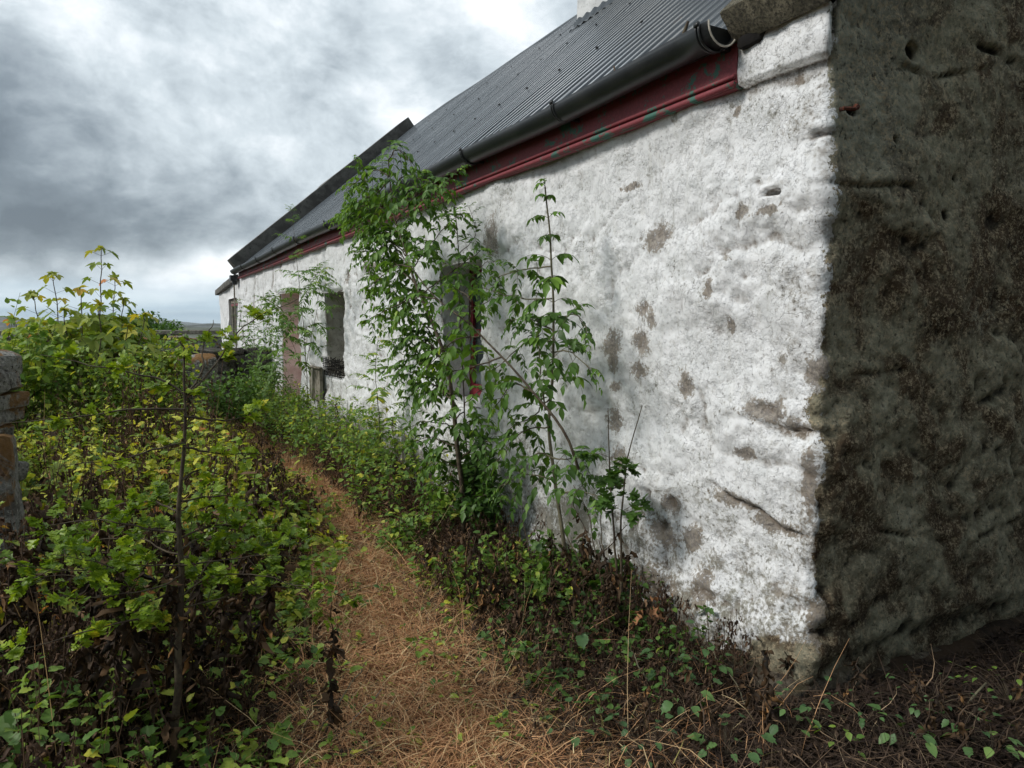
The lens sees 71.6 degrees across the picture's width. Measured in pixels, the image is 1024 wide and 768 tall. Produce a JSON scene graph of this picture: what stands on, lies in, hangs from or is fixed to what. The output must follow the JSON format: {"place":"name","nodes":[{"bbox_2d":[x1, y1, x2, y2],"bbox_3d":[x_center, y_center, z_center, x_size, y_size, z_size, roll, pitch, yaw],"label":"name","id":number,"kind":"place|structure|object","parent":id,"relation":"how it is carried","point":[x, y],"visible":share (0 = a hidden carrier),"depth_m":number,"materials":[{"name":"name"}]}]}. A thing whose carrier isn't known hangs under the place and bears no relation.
{"place":"outdoors","nodes":[
{"label":"outdoors","id":0,"kind":"place"},
{"bbox_2d":[0,0,576,323],"label":"sky","id":1,"kind":"structure","parent":0,"point":[165,136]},
{"bbox_2d":[0,327,1023,767],"bbox_3d":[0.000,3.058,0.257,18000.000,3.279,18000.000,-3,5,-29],"label":"ground","id":2,"kind":"structure","parent":0,"point":[952,647],"depth_m":2.82,"materials":[{"name":"soil"}]},
{"bbox_2d":[0,434,26,625],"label":"stone gatepost","id":3,"kind":"object","parent":2,"relation":"on","point":[9,456],"visible":0.43,"depth_m":3.38,"materials":[{"name":"stone"}]},
{"bbox_2d":[0,535,32,689],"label":"withered stalk","id":4,"kind":"object","parent":2,"relation":"on","point":[8,609],"visible":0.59,"depth_m":2.73,"materials":[{"name":"brown plant"}]},
{"bbox_2d":[0,349,39,587],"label":"dry stone wall","id":5,"kind":"structure","parent":2,"relation":"on","point":[13,403],"depth_m":3.75,"materials":[{"name":"stone"}]},
{"bbox_2d":[0,539,49,702],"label":"withered stalk","id":6,"kind":"object","parent":2,"relation":"on","point":[27,601],"visible":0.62,"depth_m":2.73,"materials":[{"name":"brown plant"}]},
{"bbox_2d":[8,630,41,741],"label":"withered stalk","id":7,"kind":"object","parent":2,"relation":"on","point":[25,661],"visible":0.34,"depth_m":2.46,"materials":[{"name":"brown plant"}]},
{"bbox_2d":[7,560,60,651],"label":"withered stalk","id":8,"kind":"object","parent":2,"relation":"on","point":[14,574],"visible":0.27,"depth_m":2.71,"materials":[{"name":"brown plant"}]},
{"bbox_2d":[21,497,56,625],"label":"withered stalk","id":9,"kind":"object","parent":2,"relation":"on","point":[41,548],"visible":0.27,"depth_m":3.04,"materials":[{"name":"brown plant"}]},
{"bbox_2d":[0,294,78,472],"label":"bramble bush","id":10,"kind":"object","parent":2,"relation":"on","point":[41,377],"visible":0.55,"depth_m":6.99,"materials":[{"name":"green plant"}]},
{"bbox_2d":[0,658,82,741],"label":"weed","id":11,"kind":"object","parent":2,"relation":"on","point":[7,719],"visible":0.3,"depth_m":2.25,"materials":[{"name":"green plant"}]},
{"bbox_2d":[41,566,75,665],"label":"withered stalk","id":12,"kind":"object","parent":2,"relation":"on","point":[46,616],"visible":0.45,"depth_m":2.77,"materials":[{"name":"brown plant"}]},
{"bbox_2d":[51,514,72,629],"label":"withered stalk","id":13,"kind":"object","parent":2,"relation":"on","point":[59,526],"visible":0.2,"depth_m":3.11,"materials":[{"name":"brown plant"}]},
{"bbox_2d":[35,607,91,748],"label":"withered stalk","id":14,"kind":"object","parent":2,"relation":"on","point":[78,624],"visible":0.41,"depth_m":2.40,"materials":[{"name":"brown plant"}]},
{"bbox_2d":[0,245,173,457],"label":"sycamore sapling","id":15,"kind":"object","parent":2,"relation":"on","point":[106,331],"visible":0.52,"depth_m":7.80,"materials":[{"name":"green plant"}]},
{"bbox_2d":[70,531,106,711],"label":"withered stalk","id":16,"kind":"object","parent":2,"relation":"on","point":[96,640],"visible":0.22,"depth_m":2.59,"materials":[{"name":"brown plant"}]},
{"bbox_2d":[81,511,122,643],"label":"withered stalk","id":17,"kind":"object","parent":2,"relation":"on","point":[102,535],"visible":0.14,"depth_m":2.89,"materials":[{"name":"brown plant"}]},
{"bbox_2d":[61,579,151,754],"bbox_3d":[-1.411,0.993,2.426,0.342,0.661,0.135,-2,5,-21],"label":"withered stalk","id":18,"kind":"object","parent":2,"relation":"on","point":[108,647],"visible":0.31,"depth_m":2.43,"materials":[{"name":"brown plant"}]},
{"bbox_2d":[74,643,139,767],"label":"withered stalk","id":19,"kind":"object","parent":2,"relation":"on","point":[100,672],"visible":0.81,"depth_m":2.23,"materials":[{"name":"brown plant"}]},
{"bbox_2d":[0,330,221,361],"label":"boundary wall","id":20,"kind":"structure","parent":2,"relation":"on","point":[216,345],"depth_m":19.70,"materials":[{"name":"stone"}]},
{"bbox_2d":[91,596,135,767],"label":"withered stalk","id":21,"kind":"object","parent":2,"relation":"on","point":[117,665],"visible":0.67,"depth_m":2.30,"materials":[{"name":"brown plant"}]},
{"bbox_2d":[81,680,163,760],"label":"weed","id":22,"kind":"object","parent":2,"relation":"on","point":[88,717],"visible":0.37,"depth_m":2.35,"materials":[{"name":"green plant"}]},
{"bbox_2d":[77,565,172,684],"bbox_3d":[-1.409,0.919,2.659,0.391,0.729,0.119,-4,6,-42],"label":"withered stalk","id":23,"kind":"object","parent":2,"relation":"on","point":[83,590],"visible":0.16,"depth_m":2.56,"materials":[{"name":"brown plant"}]},
{"bbox_2d":[40,332,210,471],"bbox_3d":[-3.821,0.194,7.142,1.538,1.422,1.144,-3,5,-29],"label":"green bush","id":24,"kind":"object","parent":2,"relation":"on","point":[97,375],"visible":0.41,"depth_m":7.05,"materials":[{"name":"green plant"}]},
{"bbox_2d":[78,504,177,687],"bbox_3d":[-1.450,0.859,2.554,0.471,0.877,0.143,-2,5,-17],"label":"withered stalk","id":25,"kind":"object","parent":2,"relation":"on","point":[142,574],"visible":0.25,"depth_m":2.58,"materials":[{"name":"brown plant"}]},
{"bbox_2d":[114,560,142,717],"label":"withered stalk","id":26,"kind":"object","parent":2,"relation":"on","point":[123,589],"visible":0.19,"depth_m":2.53,"materials":[{"name":"brown plant"}]},
{"bbox_2d":[109,591,148,743],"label":"withered stalk","id":27,"kind":"object","parent":2,"relation":"on","point":[144,636],"visible":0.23,"depth_m":2.38,"materials":[{"name":"brown plant"}]},
{"bbox_2d":[86,548,186,767],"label":"withered stalk","id":28,"kind":"object","parent":2,"relation":"on","point":[140,676],"visible":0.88,"depth_m":2.27,"materials":[{"name":"brown plant"}]},
{"bbox_2d":[126,555,178,694],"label":"withered stalk","id":29,"kind":"object","parent":2,"relation":"on","point":[156,637],"visible":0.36,"depth_m":2.42,"materials":[{"name":"brown plant"}]},
{"bbox_2d":[113,335,198,417],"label":"green bush","id":30,"kind":"object","parent":2,"relation":"on","point":[173,345],"visible":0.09,"depth_m":8.54,"materials":[{"name":"green plant"}]},
{"bbox_2d":[138,574,178,704],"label":"withered stalk","id":31,"kind":"object","parent":2,"relation":"on","point":[163,656],"visible":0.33,"depth_m":2.60,"materials":[{"name":"brown plant"}]},
{"bbox_2d":[151,318,186,337],"bbox_3d":[-17.358,-2.418,35.997,1.391,1.792,1.682,3,6,31],"label":"hedge tree","id":32,"kind":"object","parent":2,"relation":"on","point":[171,325],"visible":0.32,"depth_m":35.84,"materials":[{"name":"green plant"}]},
{"bbox_2d":[153,604,187,719],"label":"withered stalk","id":33,"kind":"object","parent":2,"relation":"on","point":[170,660],"visible":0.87,"depth_m":2.36,"materials":[{"name":"brown plant"}]},
{"bbox_2d":[0,384,341,654],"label":"sycamore seedlings","id":34,"kind":"object","parent":2,"relation":"on","point":[86,503],"visible":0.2,"depth_m":5.01,"materials":[{"name":"green plant"}]},
{"bbox_2d":[156,499,191,610],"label":"withered stalk","id":35,"kind":"object","parent":2,"relation":"on","point":[166,570],"visible":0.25,"depth_m":3.11,"materials":[{"name":"brown plant"}]},
{"bbox_2d":[0,298,364,767],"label":"hawthorn sapling","id":36,"kind":"object","parent":2,"relation":"on","point":[66,542],"visible":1,"depth_m":2.35,"materials":[{"name":"green plant"}]},
{"bbox_2d":[168,612,208,745],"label":"withered stalk","id":37,"kind":"object","parent":2,"relation":"on","point":[202,633],"visible":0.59,"depth_m":2.48,"materials":[{"name":"brown plant"}]},
{"bbox_2d":[160,568,223,725],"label":"withered stalk","id":38,"kind":"object","parent":2,"relation":"on","point":[174,595],"visible":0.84,"depth_m":2.42,"materials":[{"name":"brown plant"}]},
{"bbox_2d":[162,500,225,689],"bbox_3d":[-1.184,0.866,2.631,0.137,0.848,0.281,4,6,40],"label":"withered stalk","id":39,"kind":"object","parent":2,"relation":"on","point":[198,593],"visible":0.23,"depth_m":2.63,"materials":[{"name":"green plant"}]},
{"bbox_2d":[182,353,217,423],"bbox_3d":[-4.517,0.145,10.040,0.718,1.155,0.468,-3,5,-29],"label":"boulder","id":40,"kind":"object","parent":2,"relation":"on","point":[210,360],"visible":0.17,"depth_m":9.94,"materials":[{"name":"stone"}]},
{"bbox_2d":[182,593,236,702],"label":"withered stalk","id":41,"kind":"object","parent":2,"relation":"on","point":[208,642],"visible":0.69,"depth_m":2.52,"materials":[{"name":"brown plant"}]},
{"bbox_2d":[182,533,236,691],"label":"withered stalk","id":42,"kind":"object","parent":2,"relation":"on","point":[196,548],"visible":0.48,"depth_m":2.77,"materials":[{"name":"brown plant"}]},
{"bbox_2d":[159,346,270,407],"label":"ruined stone wall","id":43,"kind":"structure","parent":2,"relation":"on","point":[240,353],"depth_m":12.26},
{"bbox_2d":[203,599,249,740],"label":"withered stalk","id":44,"kind":"object","parent":2,"relation":"on","point":[223,685],"visible":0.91,"depth_m":2.52,"materials":[{"name":"brown plant"}]},
{"bbox_2d":[215,274,240,348],"bbox_3d":[-3.476,-1.390,19.243,8.059,2.647,3.727,-3,5,-29],"label":"lean to shed","id":45,"kind":"object","parent":2,"relation":"on","point":[226,291],"visible":0.3,"depth_m":17.26,"materials":[{"name":"paint"}]},
{"bbox_2d":[194,358,281,434],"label":"bramble bush","id":46,"kind":"object","parent":2,"relation":"on","point":[248,398],"visible":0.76,"depth_m":9.41,"materials":[{"name":"green plant"}]},
{"bbox_2d":[219,576,259,678],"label":"withered stalk","id":47,"kind":"object","parent":2,"relation":"on","point":[246,643],"visible":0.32,"depth_m":2.90,"materials":[{"name":"brown plant"}]},
{"bbox_2d":[203,455,279,619],"bbox_3d":[-1.237,0.788,3.163,0.145,0.887,0.476,4,6,41],"label":"withered stalk","id":48,"kind":"object","parent":2,"relation":"on","point":[266,476],"visible":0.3,"depth_m":3.23,"materials":[{"name":"brown plant"}]},
{"bbox_2d":[233,461,262,613],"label":"withered stalk","id":49,"kind":"object","parent":2,"relation":"on","point":[251,489],"visible":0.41,"depth_m":3.46,"materials":[{"name":"brown plant"}]},
{"bbox_2d":[238,524,263,638],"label":"withered stalk","id":50,"kind":"object","parent":2,"relation":"on","point":[245,569],"visible":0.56,"depth_m":3.11,"materials":[{"name":"brown plant"}]},
{"bbox_2d":[219,294,290,411],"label":"elder bush","id":51,"kind":"object","parent":2,"relation":"on","point":[272,380],"visible":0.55,"depth_m":10.81,"materials":[{"name":"green plant"}]},
{"bbox_2d":[229,648,283,704],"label":"weed","id":52,"kind":"object","parent":2,"relation":"on","point":[264,660],"visible":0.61,"depth_m":2.72,"materials":[{"name":"green plant"}]},
{"bbox_2d":[232,586,286,689],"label":"withered stalk","id":53,"kind":"object","parent":2,"relation":"on","point":[250,649],"visible":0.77,"depth_m":2.70,"materials":[{"name":"brown plant"}]},
{"bbox_2d":[239,515,300,702],"bbox_3d":[-0.919,0.879,2.678,0.268,0.810,0.131,1,5,14],"label":"withered stalk","id":54,"kind":"object","parent":2,"relation":"on","point":[268,627],"visible":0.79,"depth_m":2.65,"materials":[{"name":"brown plant"}]},
{"bbox_2d":[0,384,545,767],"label":"green undergrowth","id":55,"kind":"object","parent":2,"relation":"on","point":[203,754],"visible":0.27,"depth_m":3.18,"materials":[{"name":"green plant"}]},
{"bbox_2d":[252,204,344,421],"bbox_3d":[-2.663,-0.834,9.000,0.901,2.822,3.196,-3,5,-29],"label":"rowan sapling","id":56,"kind":"object","parent":2,"relation":"on","point":[299,310],"visible":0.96,"depth_m":8.90,"materials":[{"name":"green plant"}]},
{"bbox_2d":[318,604,346,745],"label":"withered stalk","id":57,"kind":"object","parent":2,"relation":"on","point":[334,711],"visible":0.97,"depth_m":2.53,"materials":[{"name":"brown plant"}]},
{"bbox_2d":[333,329,407,476],"bbox_3d":[-1.312,0.160,6.609,0.652,1.432,1.035,-3,5,-29],"label":"rowan sapling","id":58,"kind":"object","parent":2,"relation":"on","point":[373,398],"visible":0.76,"depth_m":6.45,"materials":[{"name":"green plant"}]},
{"bbox_2d":[0,354,751,767],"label":"weed stems","id":59,"kind":"object","parent":2,"relation":"on","point":[370,506],"visible":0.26,"depth_m":3.92,"materials":[{"name":"green plant"}]},
{"bbox_2d":[0,358,760,767],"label":"withered undergrowth","id":60,"kind":"object","parent":2,"relation":"on","point":[56,676],"visible":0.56,"depth_m":3.17,"materials":[{"name":"brown plant"}]},
{"bbox_2d":[323,140,515,534],"bbox_3d":[-0.858,-0.329,5.213,0.543,2.883,2.413,-4,6,-42],"label":"ash sapling","id":61,"kind":"object","parent":2,"relation":"on","point":[366,236],"visible":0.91,"depth_m":4.90,"materials":[{"name":"green plant"}]},
{"bbox_2d":[0,417,854,767],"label":"dry grass","id":62,"kind":"structure","parent":2,"relation":"on","point":[410,689],"depth_m":2.90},
{"bbox_2d":[430,181,506,447],"bbox_3d":[-0.298,-0.138,4.878,0.334,2.459,1.083,-3,5,-29],"label":"elder sapling","id":63,"kind":"object","parent":2,"relation":"on","point":[477,245],"visible":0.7,"depth_m":4.78,"materials":[{"name":"green plant"}]},
{"bbox_2d":[458,537,478,615],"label":"withered stalk","id":64,"kind":"object","parent":2,"relation":"on","point":[468,597],"visible":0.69,"depth_m":3.67,"materials":[{"name":"brown plant"}]},
{"bbox_2d":[467,557,487,630],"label":"withered stalk","id":65,"kind":"object","parent":2,"relation":"on","point":[482,603],"visible":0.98,"depth_m":3.37,"materials":[{"name":"brown plant"}]},
{"bbox_2d":[233,376,728,723],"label":"wall foot undergrowth","id":66,"kind":"object","parent":2,"relation":"on","point":[537,584],"depth_m":4.61,"materials":[{"name":"green plant"}]},
{"bbox_2d":[452,528,509,611],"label":"withered stalk","id":67,"kind":"object","parent":2,"relation":"on","point":[487,571],"visible":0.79,"depth_m":3.61,"materials":[{"name":"brown plant"}]},
{"bbox_2d":[449,430,521,543],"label":"ivy clump","id":68,"kind":"object","parent":2,"relation":"on","point":[474,483],"visible":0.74,"depth_m":4.67,"materials":[{"name":"green plant"}]},
{"bbox_2d":[487,541,512,598],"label":"withered stalk","id":69,"kind":"object","parent":2,"relation":"on","point":[502,570],"visible":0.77,"depth_m":3.67,"materials":[{"name":"brown plant"}]},
{"bbox_2d":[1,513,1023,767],"bbox_3d":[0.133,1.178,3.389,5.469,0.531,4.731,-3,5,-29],"label":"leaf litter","id":70,"kind":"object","parent":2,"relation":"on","point":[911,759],"visible":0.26,"depth_m":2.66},
{"bbox_2d":[504,571,528,632],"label":"withered stalk","id":71,"kind":"object","parent":2,"relation":"on","point":[518,602],"visible":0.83,"depth_m":3.32,"materials":[{"name":"brown plant"}]},
{"bbox_2d":[470,178,614,557],"bbox_3d":[0.154,-0.075,3.918,0.464,2.030,1.425,-3,5,-29],"label":"ash sapling","id":72,"kind":"object","parent":2,"relation":"on","point":[552,372],"visible":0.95,"depth_m":3.80,"materials":[{"name":"green plant"}]},
{"bbox_2d":[357,261,579,469],"bbox_3d":[-0.416,-0.191,4.160,0.376,1.113,2.072,-5,7,-44],"label":"branch","id":73,"kind":"object","parent":72,"relation":"attached to","point":[443,373],"visible":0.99,"depth_m":4.01,"materials":[{"name":"green plant"}]},
{"bbox_2d":[542,554,564,622],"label":"withered stalk","id":74,"kind":"object","parent":2,"relation":"on","point":[552,591],"visible":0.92,"depth_m":3.35,"materials":[{"name":"brown plant"}]},
{"bbox_2d":[553,620,594,663],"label":"weed","id":75,"kind":"object","parent":2,"relation":"on","point":[582,640],"visible":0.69,"depth_m":3.04,"materials":[{"name":"green plant"}]},
{"bbox_2d":[563,557,588,637],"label":"withered stalk","id":76,"kind":"object","parent":2,"relation":"on","point":[576,594],"visible":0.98,"depth_m":3.32,"materials":[{"name":"brown plant"}]},
{"bbox_2d":[513,528,639,613],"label":"bramble bush","id":77,"kind":"object","parent":2,"relation":"on","point":[537,545],"visible":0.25,"depth_m":3.82,"materials":[{"name":"brown plant"}]},
{"bbox_2d":[542,697,611,747],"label":"weed","id":78,"kind":"object","parent":2,"relation":"on","point":[576,739],"visible":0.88,"depth_m":2.52,"materials":[{"name":"green plant"}]},
{"bbox_2d":[520,405,677,660],"bbox_3d":[0.346,0.611,3.684,0.389,1.082,1.501,-3,5,-29],"label":"sapling","id":79,"kind":"object","parent":2,"relation":"on","point":[611,479],"visible":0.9,"depth_m":3.37,"materials":[{"name":"green plant"}]},
{"bbox_2d":[597,552,622,630],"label":"withered stalk","id":80,"kind":"object","parent":2,"relation":"on","point":[617,616],"visible":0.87,"depth_m":3.34,"materials":[{"name":"brown plant"}]},
{"bbox_2d":[600,570,623,622],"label":"withered stalk","id":81,"kind":"object","parent":2,"relation":"on","point":[617,580],"visible":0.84,"depth_m":3.29,"materials":[{"name":"brown plant"}]},
{"bbox_2d":[227,0,1023,701],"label":"whitewashed cottage","id":82,"kind":"structure","parent":2,"relation":"on","point":[791,234],"depth_m":3.15,"materials":[{"name":"white paint"}]},
{"bbox_2d":[308,365,322,400],"bbox_3d":[-2.646,-0.016,9.504,0.087,0.481,0.851,-3,5,-29],"label":"board frame","id":83,"kind":"object","parent":82,"relation":"attached to","point":[316,379],"visible":0.74,"depth_m":9.40,"materials":[{"name":"grey wood"}]},
{"bbox_2d":[322,357,344,377],"bbox_3d":[-2.168,-0.203,8.859,0.308,0.261,0.969,-3,5,-29],"label":"wire basket","id":84,"kind":"object","parent":82,"relation":"on","point":[332,361],"visible":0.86,"depth_m":8.77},
{"bbox_2d":[443,266,483,407],"bbox_3d":[-0.265,-0.378,5.633,0.312,1.170,0.836,-3,5,-29],"label":"window","id":85,"kind":"structure","parent":82,"relation":"in","point":[477,325],"depth_m":5.94,"materials":[{"name":"red paint"}]},
{"bbox_2d":[604,713,676,767],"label":"weed","id":86,"kind":"object","parent":2,"relation":"on","point":[625,731],"visible":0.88,"depth_m":2.45,"materials":[{"name":"green plant"}]},
{"bbox_2d":[626,596,665,631],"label":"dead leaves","id":87,"kind":"object","parent":2,"relation":"on","point":[652,612],"visible":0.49,"depth_m":3.27,"materials":[{"name":"brown plant"}]},
{"bbox_2d":[639,639,698,688],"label":"weed","id":88,"kind":"object","parent":2,"relation":"on","point":[651,674],"visible":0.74,"depth_m":2.87,"materials":[{"name":"green plant"}]},
{"bbox_2d":[660,678,721,744],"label":"weed","id":89,"kind":"object","parent":2,"relation":"on","point":[667,705],"visible":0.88,"depth_m":2.59,"materials":[{"name":"green plant"}]},
{"bbox_2d":[698,694,717,753],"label":"withered stalk","id":90,"kind":"object","parent":2,"relation":"on","point":[701,720],"visible":0.88,"depth_m":2.44,"materials":[{"name":"brown plant"}]},
{"bbox_2d":[680,619,741,681],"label":"weed","id":91,"kind":"object","parent":2,"relation":"on","point":[722,668],"visible":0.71,"depth_m":2.84,"materials":[{"name":"green plant"}]},
{"bbox_2d":[687,713,776,765],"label":"weed","id":92,"kind":"object","parent":2,"relation":"on","point":[754,757],"visible":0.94,"depth_m":2.37,"materials":[{"name":"green plant"}]},
{"bbox_2d":[738,683,761,724],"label":"withered stalk","id":93,"kind":"object","parent":2,"relation":"on","point":[749,700],"visible":0.88,"depth_m":2.60,"materials":[{"name":"brown plant"}]},
{"bbox_2d":[757,647,800,736],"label":"withered stalk","id":94,"kind":"object","parent":2,"relation":"on","point":[767,697],"visible":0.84,"depth_m":2.52,"materials":[{"name":"brown plant"}]},
{"bbox_2d":[769,692,820,736],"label":"weed","id":95,"kind":"object","parent":2,"relation":"on","point":[773,730],"visible":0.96,"depth_m":2.50,"materials":[{"name":"green plant"}]},
{"bbox_2d":[777,676,854,729],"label":"weed","id":96,"kind":"object","parent":2,"relation":"on","point":[803,707],"visible":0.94,"depth_m":2.54,"materials":[{"name":"green plant"}]},
{"bbox_2d":[814,725,865,759],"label":"weed","id":97,"kind":"object","parent":2,"relation":"on","point":[850,738],"visible":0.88,"depth_m":2.45,"materials":[{"name":"green plant"}]},
{"bbox_2d":[821,689,915,736],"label":"weed","id":98,"kind":"object","parent":2,"relation":"on","point":[862,722],"visible":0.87,"depth_m":2.58,"materials":[{"name":"green plant"}]},
{"bbox_2d":[866,704,937,757],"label":"weed","id":99,"kind":"object","parent":2,"relation":"on","point":[931,747],"visible":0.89,"depth_m":2.42,"materials":[{"name":"green plant"}]},
{"bbox_2d":[915,685,943,737],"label":"withered stalk","id":100,"kind":"object","parent":2,"relation":"on","point":[927,726],"visible":0.85,"depth_m":2.48,"materials":[{"name":"brown plant"}]},
{"bbox_2d":[874,664,997,720],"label":"weed","id":101,"kind":"object","parent":2,"relation":"on","point":[916,712],"visible":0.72,"depth_m":2.68,"materials":[{"name":"green plant"}]},
{"bbox_2d":[911,699,1016,757],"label":"weed","id":102,"kind":"object","parent":2,"relation":"on","point":[969,750],"visible":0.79,"depth_m":2.48,"materials":[{"name":"green plant"}]},
{"bbox_2d":[943,694,988,750],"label":"withered stalk","id":103,"kind":"object","parent":2,"relation":"on","point":[960,726],"visible":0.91,"depth_m":2.45,"materials":[{"name":"brown plant"}]},
{"bbox_2d":[939,719,1023,759],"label":"weed","id":104,"kind":"object","parent":2,"relation":"on","point":[987,750],"visible":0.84,"depth_m":2.38,"materials":[{"name":"green plant"}]},
{"bbox_2d":[948,650,1023,705],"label":"weed","id":105,"kind":"object","parent":2,"relation":"on","point":[1010,697],"visible":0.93,"depth_m":2.79,"materials":[{"name":"green plant"}]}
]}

